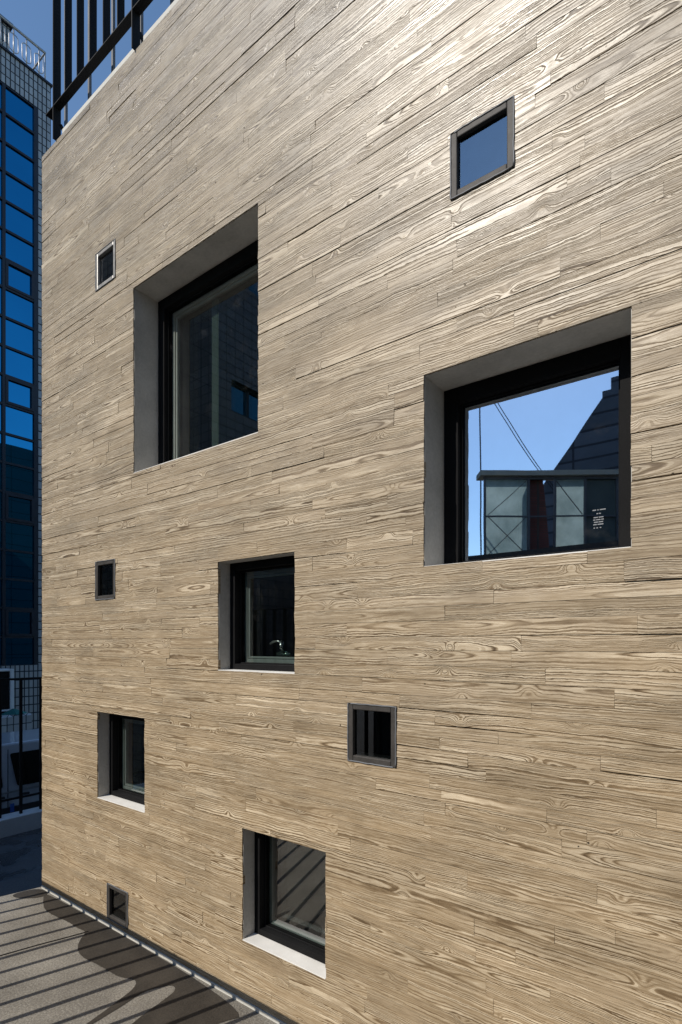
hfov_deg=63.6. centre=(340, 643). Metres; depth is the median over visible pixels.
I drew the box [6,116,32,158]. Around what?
window
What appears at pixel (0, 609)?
window
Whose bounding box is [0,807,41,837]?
wall
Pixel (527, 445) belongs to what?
window
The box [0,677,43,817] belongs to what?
alley fence
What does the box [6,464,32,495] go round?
window
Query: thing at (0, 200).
window
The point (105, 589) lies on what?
window
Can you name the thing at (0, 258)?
window
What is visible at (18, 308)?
window
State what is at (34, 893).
wet patch
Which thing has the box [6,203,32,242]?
window
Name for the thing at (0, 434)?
window
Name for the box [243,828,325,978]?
window
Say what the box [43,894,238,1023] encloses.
wet patch
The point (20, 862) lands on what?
alley
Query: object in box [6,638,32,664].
window
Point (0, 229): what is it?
window
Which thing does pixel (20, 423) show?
window
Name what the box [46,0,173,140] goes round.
roof railing
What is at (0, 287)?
window
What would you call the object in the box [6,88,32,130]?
window
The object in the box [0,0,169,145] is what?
sky
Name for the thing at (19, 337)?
window
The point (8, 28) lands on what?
rooftop room
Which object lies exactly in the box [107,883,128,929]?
window
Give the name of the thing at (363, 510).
wooden house
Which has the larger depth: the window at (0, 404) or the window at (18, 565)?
the window at (18, 565)
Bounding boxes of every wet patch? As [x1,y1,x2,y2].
[13,889,46,897]
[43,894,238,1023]
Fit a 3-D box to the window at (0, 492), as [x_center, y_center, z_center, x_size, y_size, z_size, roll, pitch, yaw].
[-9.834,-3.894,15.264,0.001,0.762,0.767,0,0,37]
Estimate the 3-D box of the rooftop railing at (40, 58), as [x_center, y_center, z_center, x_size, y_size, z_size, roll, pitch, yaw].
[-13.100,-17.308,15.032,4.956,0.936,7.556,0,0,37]
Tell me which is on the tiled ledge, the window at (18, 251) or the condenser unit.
the condenser unit
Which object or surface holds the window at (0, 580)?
in the office building
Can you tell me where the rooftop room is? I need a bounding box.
[1,16,12,49]
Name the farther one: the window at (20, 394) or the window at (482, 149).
the window at (20, 394)
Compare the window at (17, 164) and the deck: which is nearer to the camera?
the deck
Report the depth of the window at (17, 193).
15.95 m
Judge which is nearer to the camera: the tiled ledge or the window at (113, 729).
the window at (113, 729)
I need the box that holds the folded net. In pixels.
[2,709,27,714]
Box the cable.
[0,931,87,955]
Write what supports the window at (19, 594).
in the office building
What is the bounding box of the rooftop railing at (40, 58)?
[0,14,45,78]
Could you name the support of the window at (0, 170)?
in the office building
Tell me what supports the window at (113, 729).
in the wooden house
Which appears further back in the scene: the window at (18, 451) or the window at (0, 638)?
the window at (18, 451)
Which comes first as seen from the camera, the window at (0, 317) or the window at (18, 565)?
the window at (0, 317)
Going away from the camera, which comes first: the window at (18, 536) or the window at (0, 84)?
the window at (0, 84)
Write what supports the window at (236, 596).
in the wooden house
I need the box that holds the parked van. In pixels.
[2,728,42,814]
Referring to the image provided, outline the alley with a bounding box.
[0,828,41,896]
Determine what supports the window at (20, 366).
in the office building
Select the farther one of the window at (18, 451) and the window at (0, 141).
the window at (18, 451)
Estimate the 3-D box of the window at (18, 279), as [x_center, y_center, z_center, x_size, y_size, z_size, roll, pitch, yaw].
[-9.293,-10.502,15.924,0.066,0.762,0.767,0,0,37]
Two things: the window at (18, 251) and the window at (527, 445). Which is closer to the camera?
the window at (527, 445)
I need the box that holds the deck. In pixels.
[0,887,276,1023]
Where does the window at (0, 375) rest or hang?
in the office building
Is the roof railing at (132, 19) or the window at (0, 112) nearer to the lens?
the roof railing at (132, 19)
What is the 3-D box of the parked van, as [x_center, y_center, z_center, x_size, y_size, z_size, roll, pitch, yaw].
[-6.915,2.900,11.133,1.805,1.960,5.140,0,0,37]
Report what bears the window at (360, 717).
in the wooden house
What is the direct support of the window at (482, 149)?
in the wooden house
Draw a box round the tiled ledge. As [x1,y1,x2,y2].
[2,712,31,732]
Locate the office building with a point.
(25, 120)
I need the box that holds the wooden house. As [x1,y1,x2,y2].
[41,0,681,1023]
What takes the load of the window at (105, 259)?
in the wooden house
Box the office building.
[0,43,52,728]
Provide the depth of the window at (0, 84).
15.57 m
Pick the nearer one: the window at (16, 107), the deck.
the deck
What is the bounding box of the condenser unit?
[0,668,13,711]
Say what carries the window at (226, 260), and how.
in the wooden house
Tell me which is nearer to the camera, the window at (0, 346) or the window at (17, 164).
the window at (0, 346)
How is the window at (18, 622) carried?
in the office building
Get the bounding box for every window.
[0,84,1,108]
[0,112,1,137]
[0,141,1,167]
[0,170,1,196]
[0,200,1,225]
[0,229,1,254]
[0,258,1,284]
[0,287,1,313]
[0,317,1,342]
[0,346,1,371]
[0,375,1,401]
[0,404,1,430]
[0,434,1,459]
[0,463,1,489]
[0,492,1,518]
[0,521,1,547]
[0,550,1,576]
[0,580,1,606]
[0,609,1,635]
[0,638,1,664]
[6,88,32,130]
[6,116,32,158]
[6,145,32,186]
[6,174,32,214]
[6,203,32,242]
[6,232,32,270]
[6,260,33,299]
[6,290,32,326]
[6,319,32,354]
[6,348,32,383]
[6,376,33,411]
[6,406,32,439]
[6,435,32,467]
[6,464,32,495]
[6,493,33,523]
[6,522,32,551]
[6,551,32,579]
[6,580,32,607]
[6,609,33,635]
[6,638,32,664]
[95,239,115,291]
[95,559,115,599]
[97,712,144,812]
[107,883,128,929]
[134,204,257,472]
[219,552,296,673]
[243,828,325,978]
[347,703,397,767]
[424,307,631,565]
[449,95,514,200]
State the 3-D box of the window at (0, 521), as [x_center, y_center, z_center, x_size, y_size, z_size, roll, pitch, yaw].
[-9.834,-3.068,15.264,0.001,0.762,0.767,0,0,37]
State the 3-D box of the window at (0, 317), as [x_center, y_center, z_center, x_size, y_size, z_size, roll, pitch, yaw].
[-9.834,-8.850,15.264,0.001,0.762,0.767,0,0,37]
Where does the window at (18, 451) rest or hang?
in the office building
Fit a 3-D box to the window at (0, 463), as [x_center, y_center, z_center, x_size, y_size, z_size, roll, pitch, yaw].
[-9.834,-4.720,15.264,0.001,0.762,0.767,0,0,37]

